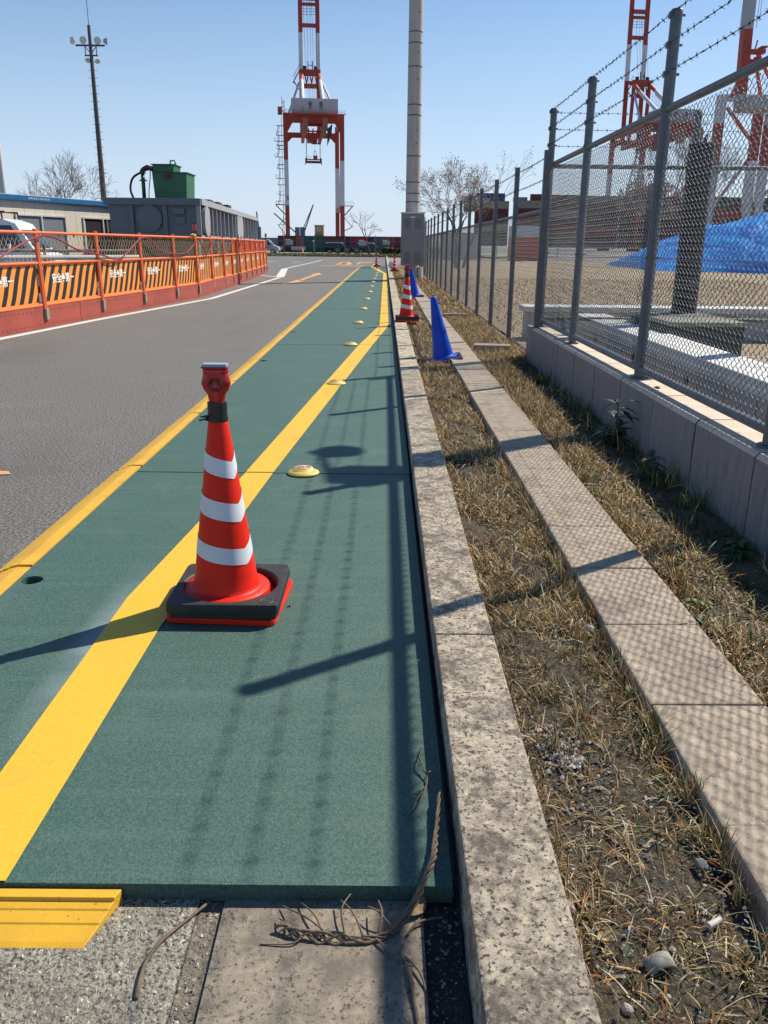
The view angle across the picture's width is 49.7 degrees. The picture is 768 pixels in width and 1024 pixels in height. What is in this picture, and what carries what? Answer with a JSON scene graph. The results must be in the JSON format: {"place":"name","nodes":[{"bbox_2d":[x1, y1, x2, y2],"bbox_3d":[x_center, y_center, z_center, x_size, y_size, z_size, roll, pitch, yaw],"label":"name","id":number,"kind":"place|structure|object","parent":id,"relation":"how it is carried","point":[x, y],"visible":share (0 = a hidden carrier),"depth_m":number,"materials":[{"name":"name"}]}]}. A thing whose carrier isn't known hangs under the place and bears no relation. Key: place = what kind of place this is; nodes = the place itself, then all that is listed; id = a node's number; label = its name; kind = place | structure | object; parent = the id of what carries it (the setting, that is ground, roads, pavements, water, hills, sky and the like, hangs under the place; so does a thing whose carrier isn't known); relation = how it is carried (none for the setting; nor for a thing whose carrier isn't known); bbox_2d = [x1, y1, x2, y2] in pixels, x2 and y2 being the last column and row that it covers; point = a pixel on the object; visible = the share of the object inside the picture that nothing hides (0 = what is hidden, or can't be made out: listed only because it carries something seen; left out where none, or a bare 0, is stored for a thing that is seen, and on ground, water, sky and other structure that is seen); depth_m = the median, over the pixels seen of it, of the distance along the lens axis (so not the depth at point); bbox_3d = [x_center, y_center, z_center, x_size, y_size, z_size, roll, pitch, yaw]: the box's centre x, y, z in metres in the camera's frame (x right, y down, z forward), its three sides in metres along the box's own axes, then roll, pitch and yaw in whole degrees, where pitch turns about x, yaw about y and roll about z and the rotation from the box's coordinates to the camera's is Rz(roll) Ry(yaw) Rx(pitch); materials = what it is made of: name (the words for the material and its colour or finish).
{"place":"outdoors","nodes":[
{"label":"outdoors","id":0,"kind":"place"},
{"bbox_2d":[0,256,453,1023],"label":"road","id":1,"kind":"structure","parent":0,"point":[88,408],"depth_m":7.92,"materials":[{"name":"grey asphalt"}]},
{"bbox_2d":[0,143,6,192],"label":"floodlight pole","id":2,"kind":"object","parent":1,"relation":"on","point":[2,184],"visible":0.24,"depth_m":41.75,"materials":[{"name":"grey metal"}]},
{"bbox_2d":[0,567,30,594],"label":"edge ramp","id":3,"kind":"structure","parent":1,"relation":"on","point":[9,577],"depth_m":3.11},
{"bbox_2d":[0,211,67,291],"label":"van","id":4,"kind":"object","parent":1,"relation":"on","point":[10,224],"visible":0.3,"depth_m":20.75,"materials":[{"name":"paint"}]},
{"bbox_2d":[0,302,80,336],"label":"steel beam","id":5,"kind":"structure","parent":1,"relation":"on","point":[20,321],"depth_m":12.25,"materials":[{"name":"red metal"}]},
{"bbox_2d":[0,193,118,275],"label":"prefab office","id":6,"kind":"structure","parent":1,"relation":"on","point":[51,214],"depth_m":29.81,"materials":[{"name":"grey metal"}]},
{"bbox_2d":[14,214,69,254],"bbox_3d":[-11.920,-9.350,29.067,0.070,2.020,2.410,7,19,20],"label":"window","id":7,"kind":"structure","parent":6,"relation":"in","point":[51,223],"depth_m":29.27,"materials":[{"name":"grey glass"}]},
{"bbox_2d":[82,217,118,272],"bbox_3d":[-10.765,-10.264,31.941,0.070,2.020,2.250,7,19,20],"label":"doorway","id":8,"kind":"structure","parent":6,"relation":"in","point":[92,224],"depth_m":31.64,"materials":[{"name":"grey"}]},
{"bbox_2d":[16,149,119,200],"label":"bare tree","id":9,"kind":"object","parent":1,"relation":"on","point":[76,188],"visible":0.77,"depth_m":46.26,"materials":[{"name":"brown plant"}]},
{"bbox_2d":[0,244,138,302],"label":"pipe rail","id":10,"kind":"object","parent":1,"relation":"on","point":[93,257],"visible":0.42,"depth_m":17.64,"materials":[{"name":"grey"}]},
{"bbox_2d":[0,466,140,572],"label":"edge ramp","id":11,"kind":"structure","parent":1,"relation":"on","point":[40,546],"depth_m":3.74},
{"bbox_2d":[70,0,106,199],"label":"floodlight pole","id":12,"kind":"object","parent":1,"relation":"on","point":[97,42],"visible":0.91,"depth_m":54.03,"materials":[{"name":"grey metal"}]},
{"bbox_2d":[0,899,199,1023],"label":"aggregate paving","id":13,"kind":"structure","parent":1,"relation":"on","point":[68,982],"depth_m":1.47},
{"bbox_2d":[0,888,121,948],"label":"edge ramp","id":14,"kind":"structure","parent":13,"relation":"on","point":[54,918],"depth_m":1.58,"materials":[{"name":"yellow plastic"}]},
{"bbox_2d":[134,901,209,999],"bbox_3d":[-0.398,0.797,1.528,0.036,0.013,0.237,7,19,19],"label":"twig","id":15,"kind":"object","parent":13,"relation":"on","point":[146,960],"visible":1,"depth_m":1.51,"materials":[{"name":"brown wood"}]},
{"bbox_2d":[79,285,198,320],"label":"steel beam","id":16,"kind":"structure","parent":1,"relation":"on","point":[90,309],"depth_m":15.82,"materials":[{"name":"red metal"}]},
{"bbox_2d":[0,278,277,339],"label":"white line","id":17,"kind":"object","parent":1,"relation":"on","point":[27,333],"visible":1,"depth_m":14.70,"materials":[{"name":"white paint"}]},
{"bbox_2d":[117,413,198,470],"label":"edge ramp","id":18,"kind":"structure","parent":1,"relation":"on","point":[144,455],"depth_m":5.25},
{"bbox_2d":[103,197,257,279],"bbox_3d":[-8.383,-12.631,38.251,3.353,2.905,20.948,0,18,-3],"label":"steel tank","id":19,"kind":"object","parent":1,"relation":"on","point":[165,216],"visible":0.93,"depth_m":28.47,"materials":[{"name":"metal"}]},
{"bbox_2d":[129,160,195,197],"bbox_3d":[-7.879,-11.692,29.364,2.160,1.411,1.460,1,18,0],"label":"pump unit","id":20,"kind":"object","parent":19,"relation":"on","point":[170,180],"visible":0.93,"depth_m":28.85,"materials":[{"name":"green metal"}]},
{"bbox_2d":[0,266,388,880],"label":"yellow line","id":21,"kind":"object","parent":1,"relation":"on","point":[37,769],"visible":0.98,"depth_m":2.37,"materials":[{"name":"paint"}]},
{"bbox_2d":[167,901,224,1023],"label":"gutter seam","id":22,"kind":"object","parent":1,"relation":"on","point":[183,998],"depth_m":1.50,"materials":[{"name":"grey concrete"}]},
{"bbox_2d":[170,901,222,1023],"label":"gravel","id":23,"kind":"structure","parent":22,"relation":"on","point":[187,990],"depth_m":1.45,"materials":[{"name":"grey gravel"}]},
{"bbox_2d":[182,381,234,416],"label":"edge ramp","id":24,"kind":"structure","parent":1,"relation":"on","point":[200,407],"depth_m":6.41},
{"bbox_2d":[199,274,238,297],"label":"steel beam","id":25,"kind":"structure","parent":1,"relation":"on","point":[207,288],"depth_m":22.37,"materials":[{"name":"red metal"}]},
{"bbox_2d":[0,229,267,319],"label":"safety barrier","id":26,"kind":"object","parent":25,"relation":"on","point":[64,282],"visible":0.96,"depth_m":14.78,"materials":[{"name":"orange metal"}]},
{"bbox_2d":[0,235,193,259],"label":"hose","id":27,"kind":"object","parent":26,"relation":"hanging from","point":[22,243],"visible":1,"depth_m":13.62,"materials":[{"name":"red plastic"}]},
{"bbox_2d":[198,238,266,254],"bbox_3d":[-4.726,-9.047,28.179,0.133,0.397,18.450,0,18,-3],"label":"hose","id":28,"kind":"object","parent":26,"relation":"hanging from","point":[235,246],"visible":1,"depth_m":26.09,"materials":[{"name":"red plastic"}]},
{"bbox_2d":[0,472,452,902],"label":"rubber mat","id":29,"kind":"object","parent":1,"relation":"on","point":[216,762],"visible":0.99,"depth_m":2.22,"materials":[{"name":"green rubber"}]},
{"bbox_2d":[166,363,292,625],"bbox_3d":[-0.526,-0.080,2.779,0.391,0.832,0.391,1,18,0],"label":"traffic cone","id":30,"kind":"object","parent":29,"relation":"on","point":[225,579],"visible":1,"depth_m":2.74,"materials":[{"name":"orange plastic"}]},
{"bbox_2d":[287,465,318,476],"bbox_3d":[-0.442,-0.232,4.541,0.176,0.036,0.176,1,18,0],"label":"lane stud","id":31,"kind":"object","parent":29,"relation":"on","point":[303,471],"visible":1,"depth_m":4.50,"materials":[{"name":"yellow plastic"}]},
{"bbox_2d":[407,746,430,815],"bbox_3d":[0.085,0.621,1.945,0.050,0.018,0.269,2,18,4],"label":"twig","id":32,"kind":"object","parent":29,"relation":"on","point":[413,795],"visible":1,"depth_m":1.91,"materials":[{"name":"brown wood"}]},
{"bbox_2d":[229,359,258,380],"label":"edge ramp","id":33,"kind":"structure","parent":1,"relation":"on","point":[240,372],"depth_m":8.28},
{"bbox_2d":[137,383,409,478],"bbox_3d":[-0.609,-0.668,6.026,1.502,0.040,3.070,1,18,0],"label":"rubber mat","id":34,"kind":"object","parent":1,"relation":"on","point":[355,428],"visible":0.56,"depth_m":5.54,"materials":[{"name":"green rubber"}]},
{"bbox_2d":[196,900,428,1023],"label":"concrete slab","id":35,"kind":"object","parent":1,"relation":"on","point":[250,979],"visible":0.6,"depth_m":1.48,"materials":[{"name":"concrete"}]},
{"bbox_2d":[260,791,442,963],"bbox_3d":[-0.039,0.718,1.695,0.287,0.073,0.438,5,18,13],"label":"dead vine","id":36,"kind":"object","parent":35,"relation":"on","point":[392,930],"visible":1,"depth_m":1.56,"materials":[{"name":"brown plant"}]},
{"bbox_2d":[404,963,419,1023],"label":"twig","id":37,"kind":"object","parent":35,"relation":"on","point":[411,982],"visible":1,"depth_m":1.43,"materials":[{"name":"brown wood"}]},
{"bbox_2d":[234,344,399,384],"bbox_3d":[-0.609,-1.611,8.958,1.502,0.040,3.070,1,18,0],"label":"rubber mat","id":38,"kind":"object","parent":1,"relation":"on","point":[299,364],"visible":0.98,"depth_m":8.60,"materials":[{"name":"green rubber"}]},
{"bbox_2d":[276,322,394,344],"bbox_3d":[-0.609,-2.556,11.889,1.502,0.040,3.070,1,18,0],"label":"rubber mat","id":39,"kind":"object","parent":1,"relation":"on","point":[302,333],"visible":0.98,"depth_m":11.63,"materials":[{"name":"green rubber"}]},
{"bbox_2d":[301,309,392,322],"bbox_3d":[-0.610,-3.499,14.821,1.502,0.040,3.070,1,18,0],"label":"rubber mat","id":40,"kind":"object","parent":1,"relation":"on","point":[341,315],"visible":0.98,"depth_m":14.61,"materials":[{"name":"green rubber"}]},
{"bbox_2d":[315,299,391,310],"bbox_3d":[-0.602,-4.445,17.753,1.502,0.040,3.070,1,18,0],"label":"rubber mat","id":41,"kind":"object","parent":1,"relation":"on","point":[348,303],"visible":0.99,"depth_m":17.55,"materials":[{"name":"green rubber"}]},
{"bbox_2d":[326,292,389,299],"bbox_3d":[-0.601,-5.388,20.685,1.502,0.040,3.070,1,18,0],"label":"rubber mat","id":42,"kind":"object","parent":1,"relation":"on","point":[354,295],"visible":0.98,"depth_m":20.62,"materials":[{"name":"green rubber"}]},
{"bbox_2d":[334,286,388,291],"bbox_3d":[-0.605,-6.333,23.616,1.502,0.040,3.070,1,18,0],"label":"rubber mat","id":43,"kind":"object","parent":1,"relation":"on","point":[354,289],"visible":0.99,"depth_m":23.44,"materials":[{"name":"green rubber"}]},
{"bbox_2d":[340,282,388,286],"bbox_3d":[-0.603,-7.276,26.548,1.502,0.040,3.070,1,18,0],"label":"rubber mat","id":44,"kind":"object","parent":1,"relation":"on","point":[367,284],"visible":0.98,"depth_m":26.47,"materials":[{"name":"green rubber"}]},
{"bbox_2d":[0,0,767,246],"label":"sky","id":45,"kind":"structure","parent":0,"point":[199,85],"materials":[{"name":"blue"}]},
{"bbox_2d":[167,246,641,1023],"bbox_3d":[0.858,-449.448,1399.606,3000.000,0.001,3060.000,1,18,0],"label":"ground","id":46,"kind":"structure","parent":0,"point":[425,616],"depth_m":2.63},
{"bbox_2d":[274,0,353,235],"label":"gantry crane","id":47,"kind":"object","parent":46,"relation":"on","point":[320,112],"visible":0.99,"depth_m":281.19,"materials":[{"name":"red metal"}]},
{"bbox_2d":[267,252,506,257],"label":"grass verge","id":48,"kind":"object","parent":46,"relation":"on","point":[351,256],"depth_m":89.80,"materials":[{"name":"plant"}]},
{"bbox_2d":[404,0,422,278],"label":"utility pole","id":49,"kind":"object","parent":46,"relation":"on","point":[414,108],"visible":0.95,"depth_m":28.45,"materials":[{"name":"concrete"}]},
{"bbox_2d":[401,212,425,266],"bbox_3d":[1.018,-9.647,29.390,0.865,1.845,0.615,1,18,0],"label":"electrical cabinet","id":50,"kind":"object","parent":49,"relation":"attached to","point":[413,225],"visible":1,"depth_m":29.11,"materials":[{"name":"grey metal"}]},
{"bbox_2d":[423,879,470,1023],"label":"gutter dirt","id":51,"kind":"structure","parent":46,"relation":"on","point":[436,976],"depth_m":1.51,"materials":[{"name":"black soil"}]},
{"bbox_2d":[440,233,477,259],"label":"site hut","id":52,"kind":"object","parent":46,"relation":"on","point":[464,253],"visible":0.11,"depth_m":79.99,"materials":[{"name":"grey"}]},
{"bbox_2d":[419,150,550,363],"bbox_3d":[1.638,-10.048,31.871,0.110,2.220,48.985,1,18,0],"label":"chain link fence","id":53,"kind":"object","parent":46,"relation":"on","point":[452,241],"visible":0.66,"depth_m":12.35,"materials":[{"name":"metal"}]},
{"bbox_2d":[386,257,601,1023],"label":"kerb","id":54,"kind":"structure","parent":46,"relation":"on","point":[524,961],"depth_m":1.80,"materials":[{"name":"concrete"}]},
{"bbox_2d":[395,265,419,320],"bbox_3d":[0.371,-3.395,12.831,0.391,0.832,0.391,1,18,0],"label":"traffic cone","id":55,"kind":"object","parent":54,"relation":"on","point":[406,311],"visible":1,"depth_m":12.78,"materials":[{"name":"red plastic"}]},
{"bbox_2d":[507,226,538,260],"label":"site container","id":56,"kind":"object","parent":46,"relation":"on","point":[531,254],"visible":0.36,"depth_m":76.17,"materials":[{"name":"orange"}]},
{"bbox_2d":[397,291,767,1023],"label":"soil strip","id":57,"kind":"object","parent":46,"relation":"on","point":[609,1007],"visible":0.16,"depth_m":1.72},
{"bbox_2d":[391,270,423,310],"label":"dry grass","id":58,"kind":"structure","parent":57,"relation":"on","point":[399,280],"depth_m":23.92,"materials":[{"name":"beige plant"}]},
{"bbox_2d":[409,267,423,296],"bbox_3d":[0.669,-5.339,19.282,0.394,0.701,0.394,-11,19,-7],"label":"traffic cone","id":59,"kind":"object","parent":57,"relation":"on","point":[414,289],"visible":0.69,"depth_m":19.23,"materials":[{"name":"blue plastic"}]},
{"bbox_2d":[430,296,462,364],"bbox_3d":[0.582,-1.940,8.817,0.394,0.701,0.394,-10,20,3],"label":"traffic cone","id":60,"kind":"object","parent":57,"relation":"on","point":[442,349],"visible":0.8,"depth_m":8.78,"materials":[{"name":"blue plastic"}]},
{"bbox_2d":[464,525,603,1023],"bbox_3d":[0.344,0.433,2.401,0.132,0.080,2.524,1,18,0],"label":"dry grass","id":61,"kind":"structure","parent":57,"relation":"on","point":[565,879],"depth_m":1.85,"materials":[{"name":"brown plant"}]},
{"bbox_2d":[446,447,767,1023],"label":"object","id":62,"kind":"object","parent":57,"relation":"on","point":[623,826],"visible":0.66,"depth_m":1.69,"materials":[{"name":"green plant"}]},
{"bbox_2d":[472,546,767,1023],"bbox_3d":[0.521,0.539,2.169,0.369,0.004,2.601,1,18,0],"label":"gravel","id":63,"kind":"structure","parent":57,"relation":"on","point":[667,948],"depth_m":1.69,"materials":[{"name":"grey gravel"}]},
{"bbox_2d":[473,523,767,1023],"bbox_3d":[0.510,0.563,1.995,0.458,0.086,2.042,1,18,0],"label":"dry grass","id":64,"kind":"structure","parent":57,"relation":"on","point":[755,967],"depth_m":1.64,"materials":[{"name":"beige plant"}]},
{"bbox_2d":[503,474,767,984],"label":"dry grass","id":65,"kind":"structure","parent":57,"relation":"on","point":[561,570],"depth_m":2.04,"materials":[{"name":"brown plant"}]},
{"bbox_2d":[643,951,677,976],"bbox_3d":[0.474,0.773,1.421,0.051,0.018,0.028,-13,28,-8],"label":"stone","id":66,"kind":"object","parent":57,"relation":"on","point":[660,960],"visible":1,"depth_m":1.42,"materials":[{"name":"grey stone"}]},
{"bbox_2d":[415,285,767,939],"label":"footpath","id":67,"kind":"structure","parent":46,"relation":"on","point":[678,655],"depth_m":2.49,"materials":[{"name":"concrete"}]},
{"bbox_2d":[440,300,767,705],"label":"soil strip","id":68,"kind":"object","parent":46,"relation":"on","point":[747,568],"visible":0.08,"depth_m":3.65,"materials":[{"name":"brown soil"}]},
{"bbox_2d":[415,275,474,315],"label":"dry grass","id":69,"kind":"structure","parent":68,"relation":"on","point":[430,288],"depth_m":19.21,"materials":[{"name":"beige plant"}]},
{"bbox_2d":[442,311,526,359],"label":"dry grass","id":70,"kind":"structure","parent":68,"relation":"on","point":[470,330],"depth_m":10.99,"materials":[{"name":"brown plant"}]},
{"bbox_2d":[473,343,509,349],"bbox_3d":[1.265,-1.941,9.722,0.420,0.050,0.200,3,18,7],"label":"concrete board","id":71,"kind":"object","parent":70,"relation":"on","point":[487,345],"visible":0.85,"depth_m":9.64,"materials":[{"name":"grey concrete"}]},
{"bbox_2d":[591,399,639,445],"bbox_3d":[1.472,-0.559,5.190,0.277,0.307,0.235,17,24,42],"label":"weed","id":72,"kind":"object","parent":68,"relation":"on","point":[621,431],"visible":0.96,"depth_m":5.17,"materials":[{"name":"green plant"}]},
{"bbox_2d":[480,354,767,706],"bbox_3d":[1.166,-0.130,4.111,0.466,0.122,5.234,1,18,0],"label":"dry grass","id":73,"kind":"structure","parent":68,"relation":"on","point":[691,564],"depth_m":3.38,"materials":[{"name":"brown plant"}]},
{"bbox_2d":[523,358,767,575],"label":"tall weeds","id":74,"kind":"object","parent":68,"relation":"on","point":[619,451],"visible":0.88,"depth_m":4.45,"materials":[{"name":"green plant"}]},
{"bbox_2d":[635,449,669,484],"bbox_3d":[1.428,-0.227,4.441,0.190,0.189,0.176,-12,22,-33],"label":"weed","id":75,"kind":"object","parent":68,"relation":"on","point":[651,453],"visible":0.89,"depth_m":4.43,"materials":[{"name":"green plant"}]},
{"bbox_2d":[722,538,757,560],"bbox_3d":[1.434,0.152,3.362,0.139,0.099,0.168,1,18,0],"label":"weed","id":76,"kind":"object","parent":68,"relation":"on","point":[734,548],"visible":0.97,"depth_m":3.33,"materials":[{"name":"green plant"}]},
{"bbox_2d":[525,325,767,556],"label":"retaining wall","id":77,"kind":"structure","parent":46,"relation":"on","point":[725,453],"depth_m":4.48,"materials":[{"name":"concrete"}]},
{"bbox_2d":[539,0,767,449],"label":"security fence","id":78,"kind":"object","parent":77,"relation":"on","point":[669,105],"visible":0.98,"depth_m":5.05,"materials":[{"name":"metal"}]},
{"bbox_2d":[613,173,683,230],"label":"bare tree","id":79,"kind":"object","parent":46,"relation":"on","point":[677,196],"visible":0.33,"depth_m":175.09,"materials":[{"name":"brown plant"}]},
{"bbox_2d":[598,0,708,250],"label":"gantry crane","id":80,"kind":"object","parent":46,"relation":"on","point":[636,83],"visible":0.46,"depth_m":307.97,"materials":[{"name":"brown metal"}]},
{"bbox_2d":[639,123,749,209],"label":"bare tree","id":81,"kind":"object","parent":46,"relation":"on","point":[733,163],"visible":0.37,"depth_m":55.55,"materials":[{"name":"brown plant"}]},
{"bbox_2d":[707,0,767,224],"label":"gantry crane","id":82,"kind":"object","parent":46,"relation":"on","point":[745,51],"visible":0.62,"depth_m":226.83,"materials":[{"name":"red metal"}]},
{"bbox_2d":[406,308,462,382],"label":"dry grass","id":83,"kind":"structure","parent":0,"point":[434,366],"depth_m":9.26,"materials":[{"name":"brown plant"}]},
{"bbox_2d":[267,251,626,256],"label":"yard","id":84,"kind":"structure","parent":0,"point":[482,253],"depth_m":126.24,"materials":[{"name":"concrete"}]},
{"bbox_2d":[278,236,295,251],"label":"shipping container","id":85,"kind":"object","parent":84,"relation":"on","point":[282,243],"visible":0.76,"depth_m":130.34,"materials":[{"name":"red metal"}]},
{"bbox_2d":[304,236,323,251],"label":"shipping container","id":86,"kind":"object","parent":84,"relation":"on","point":[308,240],"visible":0.83,"depth_m":130.33,"materials":[{"name":"teal metal"}]},
{"bbox_2d":[279,246,363,253],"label":"trailer","id":87,"kind":"object","parent":84,"relation":"on","point":[346,249],"visible":0.91,"depth_m":117.26,"materials":[{"name":"grey metal"}]},
{"bbox_2d":[420,376,613,639],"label":"dry grass","id":88,"kind":"structure","parent":0,"point":[442,427],"depth_m":3.76,"materials":[{"name":"brown plant"}]},
{"bbox_2d":[477,351,566,414],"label":"dry grass","id":89,"kind":"structure","parent":0,"point":[505,363],"depth_m":7.17,"materials":[{"name":"brown plant"}]},
{"bbox_2d":[518,208,540,215],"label":"shipping container","id":90,"kind":"object","parent":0,"point":[522,210],"visible":0.38,"depth_m":300.93,"materials":[{"name":"red"}]},
{"bbox_2d":[518,200,540,207],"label":"shipping container","id":91,"kind":"object","parent":90,"relation":"on","point":[529,203],"visible":0.68,"depth_m":300.26,"materials":[{"name":"grey metal"}]},
{"bbox_2d":[524,718,603,797],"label":"gravel","id":92,"kind":"structure","parent":0,"point":[574,763],"depth_m":2.00,"materials":[{"name":"grey gravel"}]},
{"bbox_2d":[423,260,767,355],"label":"lawn","id":93,"kind":"structure","parent":0,"point":[746,348],"depth_m":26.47,"materials":[{"name":"beige plant"}]},
{"bbox_2d":[392,152,500,267],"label":"cherry tree","id":94,"kind":"object","parent":93,"relation":"on","point":[467,178],"visible":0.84,"depth_m":46.87,"materials":[{"name":"brown plant"}]},
{"bbox_2d":[462,146,535,267],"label":"cherry tree","id":95,"kind":"object","parent":93,"relation":"on","point":[506,189],"visible":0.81,"depth_m":47.12,"materials":[{"name":"brown plant"}]},
{"bbox_2d":[519,304,767,340],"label":"concrete wall","id":96,"kind":"structure","parent":93,"relation":"on","point":[759,332],"depth_m":11.32,"materials":[{"name":"grey concrete"}]},
{"bbox_2d":[605,212,767,273],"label":"tarpaulin heap","id":97,"kind":"object","parent":93,"relation":"on","point":[737,247],"visible":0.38,"depth_m":45.45,"materials":[{"name":"blue plastic"}]},
{"bbox_2d":[510,361,767,629],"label":"shaded grass","id":98,"kind":"structure","parent":0,"point":[748,587],"depth_m":4.10,"materials":[{"name":"plant"}]},
{"bbox_2d":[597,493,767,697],"bbox_3d":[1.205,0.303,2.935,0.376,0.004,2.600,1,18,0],"label":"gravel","id":99,"kind":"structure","parent":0,"point":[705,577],"depth_m":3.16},
{"label":"enclosure floor","id":100,"kind":"structure","parent":0,"visible":0},
{"bbox_2d":[577,313,767,422],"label":"concrete channel","id":101,"kind":"object","parent":100,"relation":"on","point":[751,389],"visible":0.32,"depth_m":6.04,"materials":[{"name":"grey concrete"}]},
{"bbox_2d":[544,110,767,322],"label":"security fence","id":102,"kind":"object","parent":101,"relation":"on","point":[731,168],"visible":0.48,"depth_m":8.68,"materials":[{"name":"metal"}]},
{"bbox_2d":[629,311,747,355],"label":"concrete block","id":103,"kind":"structure","parent":101,"relation":"on","point":[732,335],"depth_m":7.60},
{"bbox_2d":[671,142,715,313],"bbox_3d":[3.130,-2.832,8.415,0.271,1.676,0.264,1,18,0],"label":"black pipe","id":104,"kind":"object","parent":103,"relation":"on","point":[695,225],"visible":0.64,"depth_m":8.30,"materials":[{"name":"metal"}]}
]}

